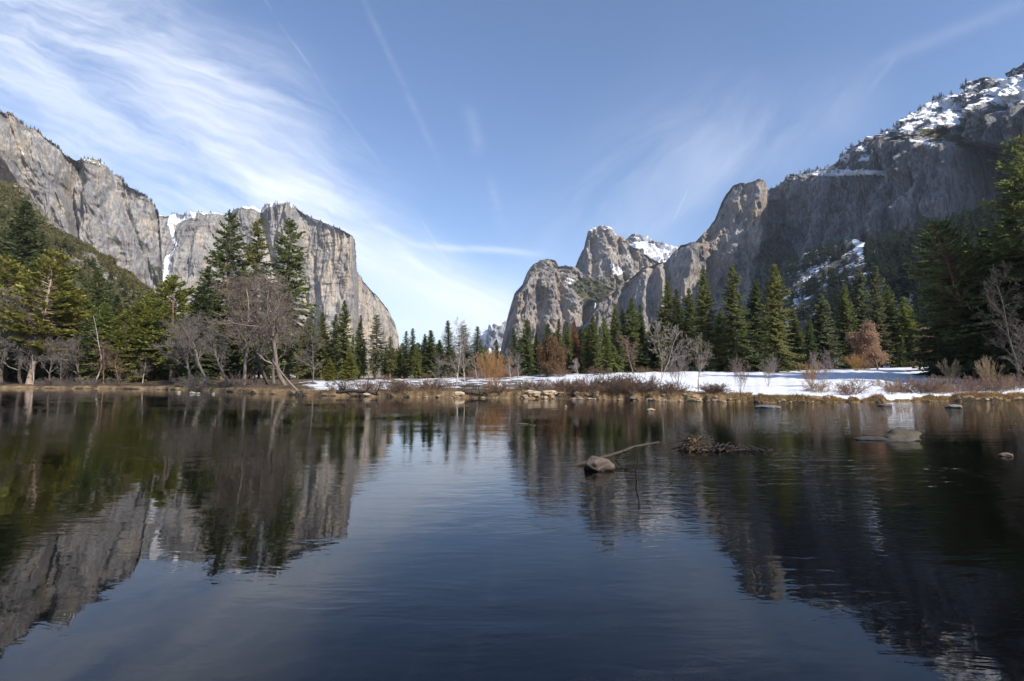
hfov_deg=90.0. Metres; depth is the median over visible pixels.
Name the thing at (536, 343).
fir tree
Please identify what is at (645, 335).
fir tree
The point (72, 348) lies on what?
bare tree
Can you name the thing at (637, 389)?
shrub
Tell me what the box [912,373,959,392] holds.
shrub
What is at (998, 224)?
fir tree
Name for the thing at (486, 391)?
shrub
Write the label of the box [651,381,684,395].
shrub
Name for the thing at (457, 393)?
rock
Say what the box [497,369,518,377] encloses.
shrub
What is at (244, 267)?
fir tree
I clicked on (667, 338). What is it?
bare tree
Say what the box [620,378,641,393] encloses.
shrub
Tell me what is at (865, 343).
brown leaved tree
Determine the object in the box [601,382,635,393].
shrub
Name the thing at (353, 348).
fir tree
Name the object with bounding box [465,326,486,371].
fir tree
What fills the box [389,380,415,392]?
shrub
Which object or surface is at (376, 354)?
fir tree
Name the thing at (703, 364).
bare tree
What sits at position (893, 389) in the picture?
shrub
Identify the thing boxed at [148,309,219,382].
bare tree
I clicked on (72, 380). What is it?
shrub
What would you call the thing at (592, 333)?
fir tree
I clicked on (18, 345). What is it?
bare tree
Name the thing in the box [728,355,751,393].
bare tree
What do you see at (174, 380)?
shrub
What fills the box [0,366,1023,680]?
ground
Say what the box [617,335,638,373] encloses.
bare tree
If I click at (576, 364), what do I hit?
bare tree
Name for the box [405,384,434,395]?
shrub
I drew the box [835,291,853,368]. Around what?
fir tree
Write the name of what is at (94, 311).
fir tree
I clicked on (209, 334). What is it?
bare tree
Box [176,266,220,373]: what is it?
fir tree
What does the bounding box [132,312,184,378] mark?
fir tree
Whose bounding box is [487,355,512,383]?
willow
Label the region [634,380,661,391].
shrub
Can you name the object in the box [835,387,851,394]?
shrub
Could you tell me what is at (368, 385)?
shrub
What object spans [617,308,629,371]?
fir tree
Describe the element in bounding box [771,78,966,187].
ridge forest
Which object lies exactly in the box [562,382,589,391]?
shrub
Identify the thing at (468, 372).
shrub
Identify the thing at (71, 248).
hillside conifers
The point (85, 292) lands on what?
fir tree
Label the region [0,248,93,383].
pine tree
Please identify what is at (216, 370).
fir tree
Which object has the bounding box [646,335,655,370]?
fir tree
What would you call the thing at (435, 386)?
shrub
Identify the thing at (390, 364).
fir tree
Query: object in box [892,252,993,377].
fir tree
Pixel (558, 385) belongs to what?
shrub
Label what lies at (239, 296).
bare tree
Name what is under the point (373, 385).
shrub
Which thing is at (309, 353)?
fir tree
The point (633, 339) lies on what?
fir tree
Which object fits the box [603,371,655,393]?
shrub
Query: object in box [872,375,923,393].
shrub
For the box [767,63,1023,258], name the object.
shaded wall
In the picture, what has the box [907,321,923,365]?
fir tree
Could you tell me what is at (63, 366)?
bare tree
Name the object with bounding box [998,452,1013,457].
rock
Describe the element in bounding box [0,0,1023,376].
sky
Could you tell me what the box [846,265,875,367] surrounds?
fir tree
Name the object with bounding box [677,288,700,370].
fir tree
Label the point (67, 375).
pine tree
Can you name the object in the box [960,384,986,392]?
shrub
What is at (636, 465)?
upright stick
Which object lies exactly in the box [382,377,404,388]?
shrub
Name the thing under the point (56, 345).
bare tree
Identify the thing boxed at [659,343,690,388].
bare tree
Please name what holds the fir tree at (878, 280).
on the ground at (442, 562)
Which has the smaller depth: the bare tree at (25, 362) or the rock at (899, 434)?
the rock at (899, 434)
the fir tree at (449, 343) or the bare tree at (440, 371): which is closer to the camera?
the bare tree at (440, 371)
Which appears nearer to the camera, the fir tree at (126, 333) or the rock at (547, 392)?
the rock at (547, 392)
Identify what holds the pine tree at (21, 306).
on the ground at (442, 562)
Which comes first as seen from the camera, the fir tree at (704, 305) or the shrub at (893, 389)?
the shrub at (893, 389)
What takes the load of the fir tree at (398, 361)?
on the ground at (442, 562)
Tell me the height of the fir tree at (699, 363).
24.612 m
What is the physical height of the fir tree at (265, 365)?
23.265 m
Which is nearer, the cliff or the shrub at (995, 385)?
the shrub at (995, 385)
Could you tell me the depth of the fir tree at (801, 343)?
197.62 m
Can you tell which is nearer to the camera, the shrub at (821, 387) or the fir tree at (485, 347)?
the shrub at (821, 387)
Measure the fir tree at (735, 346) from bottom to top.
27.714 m
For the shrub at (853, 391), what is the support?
on the ground at (442, 562)
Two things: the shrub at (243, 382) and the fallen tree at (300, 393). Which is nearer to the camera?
the fallen tree at (300, 393)
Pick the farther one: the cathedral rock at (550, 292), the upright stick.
the cathedral rock at (550, 292)
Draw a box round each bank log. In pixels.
[334,376,380,396]
[457,385,483,397]
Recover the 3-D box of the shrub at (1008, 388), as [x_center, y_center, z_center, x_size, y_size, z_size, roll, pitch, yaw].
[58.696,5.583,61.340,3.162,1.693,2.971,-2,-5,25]
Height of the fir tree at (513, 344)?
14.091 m
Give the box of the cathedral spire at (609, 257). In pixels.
[575,225,658,289]
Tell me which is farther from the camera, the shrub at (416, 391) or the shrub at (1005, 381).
the shrub at (416, 391)
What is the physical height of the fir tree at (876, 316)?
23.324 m
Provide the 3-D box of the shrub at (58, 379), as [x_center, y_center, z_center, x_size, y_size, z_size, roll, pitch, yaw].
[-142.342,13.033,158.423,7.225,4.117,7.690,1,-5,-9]
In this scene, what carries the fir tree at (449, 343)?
on the ground at (442, 562)
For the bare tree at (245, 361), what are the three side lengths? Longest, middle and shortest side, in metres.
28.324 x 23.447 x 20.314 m
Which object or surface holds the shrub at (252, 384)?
on the ground at (442, 562)
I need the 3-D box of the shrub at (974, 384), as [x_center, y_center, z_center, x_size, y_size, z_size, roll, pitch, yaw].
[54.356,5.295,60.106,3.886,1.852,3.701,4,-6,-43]
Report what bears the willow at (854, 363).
on the ground at (442, 562)
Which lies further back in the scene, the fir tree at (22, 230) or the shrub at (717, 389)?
the fir tree at (22, 230)
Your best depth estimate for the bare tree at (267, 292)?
98.74 m
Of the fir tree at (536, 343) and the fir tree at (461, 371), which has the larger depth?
the fir tree at (461, 371)
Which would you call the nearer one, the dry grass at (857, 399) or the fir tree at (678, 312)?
the dry grass at (857, 399)
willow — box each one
[476,348,512,387]
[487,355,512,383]
[798,362,821,384]
[843,353,872,370]
[935,358,962,380]
[974,356,1004,389]
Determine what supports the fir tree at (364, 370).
on the ground at (442, 562)
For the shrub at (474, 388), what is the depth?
70.60 m
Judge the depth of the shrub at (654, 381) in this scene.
57.67 m
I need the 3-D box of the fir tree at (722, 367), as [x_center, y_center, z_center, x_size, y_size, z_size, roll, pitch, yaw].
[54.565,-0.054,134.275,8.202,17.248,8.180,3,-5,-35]
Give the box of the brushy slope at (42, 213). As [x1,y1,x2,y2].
[0,180,162,310]
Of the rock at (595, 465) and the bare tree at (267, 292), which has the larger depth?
the bare tree at (267, 292)
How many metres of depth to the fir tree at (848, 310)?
149.42 m
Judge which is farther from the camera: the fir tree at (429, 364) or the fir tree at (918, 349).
the fir tree at (429, 364)
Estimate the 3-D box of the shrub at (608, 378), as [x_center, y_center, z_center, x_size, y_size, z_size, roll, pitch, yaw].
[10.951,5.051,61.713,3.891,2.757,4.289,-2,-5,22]
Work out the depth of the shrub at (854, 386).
54.33 m
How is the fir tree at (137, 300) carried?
on the ground at (442, 562)
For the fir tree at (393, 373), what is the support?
on the ground at (442, 562)
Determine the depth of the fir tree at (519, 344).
237.68 m
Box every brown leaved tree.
[536,334,569,376]
[842,320,891,369]
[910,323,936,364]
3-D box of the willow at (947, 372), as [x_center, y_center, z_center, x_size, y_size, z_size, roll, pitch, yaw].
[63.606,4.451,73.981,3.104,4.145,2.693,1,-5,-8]
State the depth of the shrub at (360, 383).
76.91 m
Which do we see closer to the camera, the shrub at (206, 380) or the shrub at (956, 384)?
the shrub at (956, 384)
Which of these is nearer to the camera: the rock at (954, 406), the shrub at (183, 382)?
the rock at (954, 406)
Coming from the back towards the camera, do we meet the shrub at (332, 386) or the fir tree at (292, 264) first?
the fir tree at (292, 264)
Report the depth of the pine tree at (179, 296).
159.24 m
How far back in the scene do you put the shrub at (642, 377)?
59.58 m
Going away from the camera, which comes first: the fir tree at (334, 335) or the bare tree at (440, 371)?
the bare tree at (440, 371)
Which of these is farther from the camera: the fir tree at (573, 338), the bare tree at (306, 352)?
the fir tree at (573, 338)
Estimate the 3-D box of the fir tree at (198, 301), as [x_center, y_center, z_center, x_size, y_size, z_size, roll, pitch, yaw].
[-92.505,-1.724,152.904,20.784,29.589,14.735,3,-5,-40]
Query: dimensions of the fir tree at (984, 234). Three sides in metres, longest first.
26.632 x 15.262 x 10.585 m
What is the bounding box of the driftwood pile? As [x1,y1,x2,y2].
[666,426,772,454]
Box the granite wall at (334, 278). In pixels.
[159,202,398,377]
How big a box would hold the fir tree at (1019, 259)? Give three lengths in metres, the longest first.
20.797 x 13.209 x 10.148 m
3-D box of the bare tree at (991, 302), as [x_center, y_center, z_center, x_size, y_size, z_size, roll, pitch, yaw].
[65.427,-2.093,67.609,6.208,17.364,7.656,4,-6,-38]
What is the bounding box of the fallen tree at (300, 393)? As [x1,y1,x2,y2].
[267,361,305,395]
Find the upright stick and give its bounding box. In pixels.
[635,446,638,481]
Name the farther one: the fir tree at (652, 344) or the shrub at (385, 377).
the fir tree at (652, 344)
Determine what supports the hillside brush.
on the brushy slope at (42, 213)
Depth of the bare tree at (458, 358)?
83.46 m
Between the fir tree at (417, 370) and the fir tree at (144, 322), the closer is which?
the fir tree at (417, 370)
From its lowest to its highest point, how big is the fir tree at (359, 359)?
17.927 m
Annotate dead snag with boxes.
[91,312,106,378]
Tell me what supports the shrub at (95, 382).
on the ground at (442, 562)
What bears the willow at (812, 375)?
on the ground at (442, 562)
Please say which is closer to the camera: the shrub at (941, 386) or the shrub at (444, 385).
the shrub at (941, 386)
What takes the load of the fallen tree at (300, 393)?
on the ground at (442, 562)
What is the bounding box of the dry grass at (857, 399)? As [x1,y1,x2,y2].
[231,386,1023,401]
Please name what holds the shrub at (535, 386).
on the ground at (442, 562)
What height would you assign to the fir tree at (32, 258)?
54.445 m
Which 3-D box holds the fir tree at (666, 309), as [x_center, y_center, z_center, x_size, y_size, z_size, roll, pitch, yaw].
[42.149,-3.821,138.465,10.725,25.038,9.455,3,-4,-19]
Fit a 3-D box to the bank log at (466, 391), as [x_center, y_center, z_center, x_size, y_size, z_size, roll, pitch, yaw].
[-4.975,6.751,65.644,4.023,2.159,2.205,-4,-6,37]
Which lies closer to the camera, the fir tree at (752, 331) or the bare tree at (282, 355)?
the bare tree at (282, 355)
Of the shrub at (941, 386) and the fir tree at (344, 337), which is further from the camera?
the fir tree at (344, 337)
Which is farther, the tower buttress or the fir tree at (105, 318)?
the tower buttress
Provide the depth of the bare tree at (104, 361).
161.93 m
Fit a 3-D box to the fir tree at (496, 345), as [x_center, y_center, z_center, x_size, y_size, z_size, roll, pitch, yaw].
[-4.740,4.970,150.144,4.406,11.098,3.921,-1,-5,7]
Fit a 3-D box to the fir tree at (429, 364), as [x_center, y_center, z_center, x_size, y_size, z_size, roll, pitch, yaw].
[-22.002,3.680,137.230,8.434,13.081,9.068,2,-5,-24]
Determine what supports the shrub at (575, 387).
on the ground at (442, 562)
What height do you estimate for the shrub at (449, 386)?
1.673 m
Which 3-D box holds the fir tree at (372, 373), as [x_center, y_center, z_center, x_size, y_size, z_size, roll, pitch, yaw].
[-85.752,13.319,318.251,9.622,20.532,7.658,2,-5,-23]
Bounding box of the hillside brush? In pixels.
[0,179,217,378]
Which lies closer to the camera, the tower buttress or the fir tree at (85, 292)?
the fir tree at (85, 292)
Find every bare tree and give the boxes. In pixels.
[0,308,59,383]
[14,332,50,383]
[38,336,67,377]
[44,335,88,379]
[51,340,81,379]
[89,338,122,383]
[107,349,133,382]
[130,352,157,382]
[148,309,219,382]
[157,321,205,377]
[184,316,234,384]
[203,269,303,384]
[209,267,275,384]
[210,262,310,384]
[253,293,306,382]
[289,318,325,382]
[427,355,445,378]
[438,317,475,382]
[452,335,470,384]
[468,354,485,383]
[499,348,516,382]
[513,353,525,375]
[569,357,579,375]
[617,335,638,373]
[644,320,689,387]
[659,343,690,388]
[686,332,714,390]
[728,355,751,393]
[756,355,780,385]
[805,347,839,383]
[964,260,1023,385]
[1000,319,1023,372]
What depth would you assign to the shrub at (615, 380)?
59.36 m
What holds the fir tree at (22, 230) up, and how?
on the ground at (442, 562)
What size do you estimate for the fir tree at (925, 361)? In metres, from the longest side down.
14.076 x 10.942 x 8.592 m
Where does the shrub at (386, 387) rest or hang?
on the ground at (442, 562)
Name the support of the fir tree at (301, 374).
on the ground at (442, 562)
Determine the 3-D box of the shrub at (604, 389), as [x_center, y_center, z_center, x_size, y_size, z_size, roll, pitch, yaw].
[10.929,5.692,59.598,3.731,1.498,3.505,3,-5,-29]
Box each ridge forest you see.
[12,113,161,274]
[172,200,361,277]
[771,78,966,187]
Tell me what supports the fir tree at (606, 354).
on the ground at (442, 562)
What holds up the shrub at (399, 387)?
on the ground at (442, 562)
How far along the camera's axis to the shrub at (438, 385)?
70.63 m
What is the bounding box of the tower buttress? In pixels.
[576,179,789,372]
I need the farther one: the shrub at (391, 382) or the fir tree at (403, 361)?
the fir tree at (403, 361)
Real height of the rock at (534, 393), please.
0.874 m
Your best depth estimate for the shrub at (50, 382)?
157.94 m
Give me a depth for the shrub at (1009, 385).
60.72 m
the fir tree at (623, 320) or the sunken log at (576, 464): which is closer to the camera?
the sunken log at (576, 464)
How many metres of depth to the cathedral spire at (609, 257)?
3412.85 m
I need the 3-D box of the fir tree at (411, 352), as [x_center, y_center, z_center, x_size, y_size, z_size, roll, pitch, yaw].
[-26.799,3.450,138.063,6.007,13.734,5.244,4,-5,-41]
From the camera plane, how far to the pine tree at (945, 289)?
82.89 m
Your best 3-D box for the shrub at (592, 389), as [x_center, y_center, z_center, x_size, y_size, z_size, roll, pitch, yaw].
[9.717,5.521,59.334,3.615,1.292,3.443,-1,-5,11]
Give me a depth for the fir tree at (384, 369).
147.56 m
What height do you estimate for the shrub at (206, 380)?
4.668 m
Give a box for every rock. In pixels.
[454,391,464,395]
[501,259,615,374]
[530,391,540,396]
[542,390,557,395]
[584,455,614,474]
[754,405,780,407]
[855,436,895,440]
[883,428,921,440]
[944,404,962,407]
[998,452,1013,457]
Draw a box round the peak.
[454,320,506,375]
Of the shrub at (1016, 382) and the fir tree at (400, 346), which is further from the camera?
the fir tree at (400, 346)
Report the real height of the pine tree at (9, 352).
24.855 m
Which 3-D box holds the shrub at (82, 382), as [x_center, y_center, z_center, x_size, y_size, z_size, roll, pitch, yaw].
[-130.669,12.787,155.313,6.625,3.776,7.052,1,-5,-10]
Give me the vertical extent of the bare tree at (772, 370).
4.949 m
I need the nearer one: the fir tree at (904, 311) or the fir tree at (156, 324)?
the fir tree at (904, 311)
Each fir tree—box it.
[0,200,59,377]
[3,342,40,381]
[17,252,54,309]
[35,319,65,379]
[56,307,103,376]
[61,289,97,378]
[62,269,116,374]
[73,302,132,381]
[108,294,125,325]
[111,303,126,372]
[113,308,176,381]
[118,306,137,377]
[125,299,144,376]
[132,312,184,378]
[139,318,168,378]
[155,312,186,378]
[160,285,236,382]
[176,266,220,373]
[195,209,252,379]
[200,295,242,377]
[220,218,280,378]
[220,262,251,378]
[248,217,325,379]
[258,330,270,378]
[270,340,294,378]
[289,317,318,378]
[289,318,318,378]
[292,335,301,377]
[304,312,335,378]
[321,358,337,380]
[326,314,341,374]
[331,300,359,379]
[336,350,359,380]
[350,336,354,373]
[351,315,368,378]
[360,339,369,378]
[366,314,386,378]
[368,346,378,377]
[377,344,383,377]
[380,349,388,376]
[383,336,398,378]
[391,355,398,377]
[392,343,410,377]
[395,349,403,377]
[397,331,412,377]
[402,328,420,377]
[409,348,425,378]
[418,334,427,377]
[419,330,443,377]
[432,340,448,376]
[438,320,458,376]
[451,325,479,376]
[455,367,467,376]
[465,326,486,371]
[479,344,487,366]
[491,339,500,370]
[505,327,521,371]
[514,320,539,374]
[514,340,524,373]
[531,332,540,373]
[537,323,552,373]
[553,319,566,372]
[561,332,572,371]
[564,322,577,372]
[570,321,582,372]
[573,328,589,372]
[577,327,594,372]
[582,315,603,372]
[593,318,617,373]
[604,303,625,372]
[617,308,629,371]
[619,297,649,371]
[634,305,652,371]
[640,322,649,370]
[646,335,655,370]
[647,322,660,370]
[651,281,684,370]
[654,311,666,370]
[669,289,693,369]
[676,306,688,370]
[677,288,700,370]
[682,268,726,370]
[692,337,714,370]
[710,308,733,370]
[716,264,758,370]
[736,279,770,371]
[737,330,754,371]
[752,264,805,372]
[784,306,806,370]
[788,332,817,370]
[798,316,821,369]
[802,293,845,368]
[830,318,844,368]
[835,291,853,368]
[837,284,861,360]
[841,325,860,368]
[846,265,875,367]
[866,289,898,367]
[867,266,894,367]
[879,285,906,367]
[888,296,922,366]
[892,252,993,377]
[896,337,908,366]
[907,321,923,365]
[917,319,945,369]
[923,301,989,378]
[928,240,992,375]
[937,207,1022,371]
[949,281,995,379]
[963,285,1023,381]
[970,250,1023,379]
[972,229,992,374]
[977,222,1004,291]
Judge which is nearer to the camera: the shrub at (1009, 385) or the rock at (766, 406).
the rock at (766, 406)
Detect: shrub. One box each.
[34,376,63,387]
[38,377,66,386]
[53,380,67,385]
[62,375,81,386]
[68,377,90,388]
[89,376,104,386]
[112,375,131,385]
[166,375,190,386]
[175,379,198,386]
[177,374,212,388]
[184,376,207,385]
[224,371,254,388]
[249,381,265,386]
[319,380,349,391]
[353,379,366,388]
[358,381,376,389]
[362,381,383,388]
[370,379,398,390]
[378,373,396,379]
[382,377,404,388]
[385,382,414,392]
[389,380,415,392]
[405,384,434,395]
[412,382,431,390]
[420,379,439,390]
[423,383,439,390]
[427,380,444,389]
[438,380,451,389]
[442,380,457,390]
[465,369,487,378]
[469,383,482,389]
[478,384,500,395]
[481,381,505,388]
[486,379,520,393]
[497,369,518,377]
[518,377,550,390]
[520,378,546,389]
[520,381,539,389]
[539,376,587,399]
[540,380,563,390]
[543,378,566,389]
[545,365,576,376]
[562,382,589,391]
[573,376,599,390]
[580,383,606,392]
[581,372,610,385]
[585,366,617,374]
[588,372,617,385]
[590,375,630,396]
[590,378,622,389]
[591,384,618,393]
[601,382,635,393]
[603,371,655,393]
[619,382,649,392]
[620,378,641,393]
[628,371,659,389]
[633,365,656,372]
[634,376,661,392]
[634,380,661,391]
[640,384,654,393]
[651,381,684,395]
[652,380,675,390]
[659,384,687,393]
[665,381,698,392]
[695,382,731,393]
[695,383,729,393]
[701,384,731,394]
[800,378,839,392]
[826,375,875,394]
[832,385,860,394]
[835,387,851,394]
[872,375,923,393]
[881,385,899,393]
[899,378,943,393]
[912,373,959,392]
[912,377,963,394]
[922,375,975,392]
[939,385,961,392]
[954,378,991,391]
[957,373,1013,392]
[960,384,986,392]
[964,379,1008,392]
[982,374,1014,392]
[987,377,1022,391]
[990,381,1021,391]
[996,372,1023,387]
[996,373,1023,382]
[999,373,1023,389]
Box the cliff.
[0,110,162,293]
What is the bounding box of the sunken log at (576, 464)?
[536,441,659,475]
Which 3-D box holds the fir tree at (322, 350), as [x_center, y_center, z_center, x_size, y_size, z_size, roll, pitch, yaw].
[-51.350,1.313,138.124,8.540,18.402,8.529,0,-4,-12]
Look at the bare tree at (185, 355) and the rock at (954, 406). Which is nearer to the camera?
the rock at (954, 406)
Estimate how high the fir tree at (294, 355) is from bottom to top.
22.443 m
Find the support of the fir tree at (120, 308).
on the ground at (442, 562)
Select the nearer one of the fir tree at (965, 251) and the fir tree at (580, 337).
the fir tree at (965, 251)
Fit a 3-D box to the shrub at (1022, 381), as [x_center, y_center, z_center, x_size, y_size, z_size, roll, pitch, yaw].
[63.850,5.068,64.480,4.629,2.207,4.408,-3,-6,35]
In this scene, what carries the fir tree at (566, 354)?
on the ground at (442, 562)
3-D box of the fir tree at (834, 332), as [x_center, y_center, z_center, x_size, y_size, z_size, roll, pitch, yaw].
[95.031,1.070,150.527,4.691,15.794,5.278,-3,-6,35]
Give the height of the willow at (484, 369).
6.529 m
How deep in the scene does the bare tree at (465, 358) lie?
141.71 m
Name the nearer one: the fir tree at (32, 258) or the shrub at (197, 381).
the shrub at (197, 381)
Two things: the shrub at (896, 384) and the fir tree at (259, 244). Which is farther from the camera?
the fir tree at (259, 244)
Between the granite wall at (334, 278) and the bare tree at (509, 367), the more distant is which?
the granite wall at (334, 278)
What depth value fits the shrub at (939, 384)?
55.58 m
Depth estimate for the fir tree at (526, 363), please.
137.98 m
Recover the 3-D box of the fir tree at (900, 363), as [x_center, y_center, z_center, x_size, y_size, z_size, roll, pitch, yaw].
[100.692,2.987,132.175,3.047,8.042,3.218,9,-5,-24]
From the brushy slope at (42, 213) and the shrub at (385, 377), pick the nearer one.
the shrub at (385, 377)
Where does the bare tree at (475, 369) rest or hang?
on the ground at (442, 562)
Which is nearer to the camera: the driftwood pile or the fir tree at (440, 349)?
the driftwood pile
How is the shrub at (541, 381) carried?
on the ground at (442, 562)
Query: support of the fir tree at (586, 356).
on the ground at (442, 562)
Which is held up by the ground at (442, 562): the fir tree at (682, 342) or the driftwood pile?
the fir tree at (682, 342)
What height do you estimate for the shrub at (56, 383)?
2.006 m
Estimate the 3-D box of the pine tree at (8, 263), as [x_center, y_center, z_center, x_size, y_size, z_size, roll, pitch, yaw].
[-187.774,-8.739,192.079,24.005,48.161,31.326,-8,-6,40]
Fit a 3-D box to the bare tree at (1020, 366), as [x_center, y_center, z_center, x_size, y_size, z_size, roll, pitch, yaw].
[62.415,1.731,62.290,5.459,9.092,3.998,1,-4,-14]
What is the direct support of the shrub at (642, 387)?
on the ground at (442, 562)
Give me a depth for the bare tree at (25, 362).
165.49 m
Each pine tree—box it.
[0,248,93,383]
[0,254,42,379]
[0,287,61,384]
[0,313,17,363]
[0,322,44,380]
[38,290,93,381]
[43,307,79,380]
[67,317,118,379]
[100,309,141,380]
[124,292,169,374]
[137,274,200,380]
[901,217,1007,377]
[944,133,1023,374]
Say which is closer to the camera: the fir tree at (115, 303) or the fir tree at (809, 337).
the fir tree at (809, 337)
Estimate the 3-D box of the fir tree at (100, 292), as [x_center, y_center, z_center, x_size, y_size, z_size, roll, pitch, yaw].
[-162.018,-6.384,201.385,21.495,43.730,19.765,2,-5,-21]
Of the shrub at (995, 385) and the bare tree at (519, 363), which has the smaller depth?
the shrub at (995, 385)
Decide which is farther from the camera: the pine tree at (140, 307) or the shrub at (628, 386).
the pine tree at (140, 307)
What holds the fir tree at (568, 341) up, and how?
on the ground at (442, 562)
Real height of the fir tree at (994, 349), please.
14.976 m
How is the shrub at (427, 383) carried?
on the ground at (442, 562)
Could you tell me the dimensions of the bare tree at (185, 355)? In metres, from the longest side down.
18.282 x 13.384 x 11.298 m
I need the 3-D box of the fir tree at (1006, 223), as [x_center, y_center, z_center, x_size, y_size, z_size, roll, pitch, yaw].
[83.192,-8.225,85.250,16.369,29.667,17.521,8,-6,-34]
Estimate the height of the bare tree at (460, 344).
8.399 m
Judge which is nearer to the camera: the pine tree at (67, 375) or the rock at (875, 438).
the rock at (875, 438)
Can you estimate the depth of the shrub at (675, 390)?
56.03 m
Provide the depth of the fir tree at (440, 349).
139.84 m
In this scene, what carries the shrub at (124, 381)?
on the ground at (442, 562)
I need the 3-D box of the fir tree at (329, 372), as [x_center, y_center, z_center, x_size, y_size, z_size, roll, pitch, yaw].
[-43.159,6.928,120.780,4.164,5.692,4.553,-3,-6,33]
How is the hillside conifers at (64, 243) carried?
on the brushy slope at (42, 213)
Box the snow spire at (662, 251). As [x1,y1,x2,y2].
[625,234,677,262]
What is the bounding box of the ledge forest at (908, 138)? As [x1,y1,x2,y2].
[793,96,1007,175]
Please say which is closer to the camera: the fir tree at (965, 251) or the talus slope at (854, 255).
the fir tree at (965, 251)
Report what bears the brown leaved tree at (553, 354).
on the ground at (442, 562)
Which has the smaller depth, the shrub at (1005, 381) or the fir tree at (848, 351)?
the shrub at (1005, 381)
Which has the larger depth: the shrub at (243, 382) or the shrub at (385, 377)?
the shrub at (385, 377)
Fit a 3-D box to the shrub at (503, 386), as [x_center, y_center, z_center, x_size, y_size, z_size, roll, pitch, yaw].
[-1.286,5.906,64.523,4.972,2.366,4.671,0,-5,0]
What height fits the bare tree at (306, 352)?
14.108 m
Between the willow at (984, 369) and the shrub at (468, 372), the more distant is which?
the shrub at (468, 372)
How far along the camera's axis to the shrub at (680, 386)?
57.60 m
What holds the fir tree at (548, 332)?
on the ground at (442, 562)
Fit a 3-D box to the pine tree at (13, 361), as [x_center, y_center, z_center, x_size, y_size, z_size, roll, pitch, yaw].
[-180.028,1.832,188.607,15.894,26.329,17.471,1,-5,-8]
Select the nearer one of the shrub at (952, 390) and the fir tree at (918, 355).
the shrub at (952, 390)
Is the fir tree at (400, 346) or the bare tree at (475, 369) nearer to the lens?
the bare tree at (475, 369)
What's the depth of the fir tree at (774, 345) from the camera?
117.76 m
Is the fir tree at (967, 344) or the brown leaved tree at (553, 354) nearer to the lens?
the fir tree at (967, 344)
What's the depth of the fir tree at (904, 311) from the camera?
144.23 m
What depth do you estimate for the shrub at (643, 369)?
129.79 m
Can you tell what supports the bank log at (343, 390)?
on the ground at (442, 562)
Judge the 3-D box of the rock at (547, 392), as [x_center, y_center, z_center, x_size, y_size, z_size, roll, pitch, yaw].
[4.574,6.264,61.289,1.946,0.714,1.422,0,-5,-2]
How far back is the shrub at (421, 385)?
69.90 m
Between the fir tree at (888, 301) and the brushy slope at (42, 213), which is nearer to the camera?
the fir tree at (888, 301)
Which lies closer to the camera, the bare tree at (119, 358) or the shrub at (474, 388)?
the shrub at (474, 388)
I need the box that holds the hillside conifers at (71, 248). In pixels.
[0,204,149,309]
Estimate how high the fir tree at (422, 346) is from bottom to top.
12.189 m
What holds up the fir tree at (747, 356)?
on the ground at (442, 562)
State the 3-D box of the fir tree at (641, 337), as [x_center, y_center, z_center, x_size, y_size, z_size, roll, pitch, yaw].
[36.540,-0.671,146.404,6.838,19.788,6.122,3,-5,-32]
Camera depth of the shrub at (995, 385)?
58.23 m
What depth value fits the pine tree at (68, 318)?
174.87 m
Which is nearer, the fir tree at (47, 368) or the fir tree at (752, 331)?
the fir tree at (752, 331)
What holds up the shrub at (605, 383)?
on the ground at (442, 562)
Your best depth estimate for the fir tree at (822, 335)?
141.38 m
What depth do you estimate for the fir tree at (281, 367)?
188.06 m
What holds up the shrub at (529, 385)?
on the ground at (442, 562)
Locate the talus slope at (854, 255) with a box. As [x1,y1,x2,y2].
[760,219,997,369]
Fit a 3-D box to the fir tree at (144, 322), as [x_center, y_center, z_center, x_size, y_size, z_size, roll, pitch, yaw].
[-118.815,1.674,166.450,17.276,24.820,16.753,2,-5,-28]
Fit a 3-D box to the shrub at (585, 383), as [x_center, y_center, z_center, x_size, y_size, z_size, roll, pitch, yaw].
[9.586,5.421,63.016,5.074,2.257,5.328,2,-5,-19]
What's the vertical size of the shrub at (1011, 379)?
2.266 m
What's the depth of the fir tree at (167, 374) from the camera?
169.43 m
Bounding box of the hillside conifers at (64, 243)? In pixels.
[0,198,220,359]
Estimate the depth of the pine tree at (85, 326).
167.33 m
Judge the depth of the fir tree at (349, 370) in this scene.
119.68 m
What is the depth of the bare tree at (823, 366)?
65.89 m
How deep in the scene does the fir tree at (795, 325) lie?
139.91 m
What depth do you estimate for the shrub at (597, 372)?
123.95 m
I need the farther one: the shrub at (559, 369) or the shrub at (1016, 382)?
the shrub at (559, 369)
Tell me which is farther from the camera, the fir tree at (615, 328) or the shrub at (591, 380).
the fir tree at (615, 328)

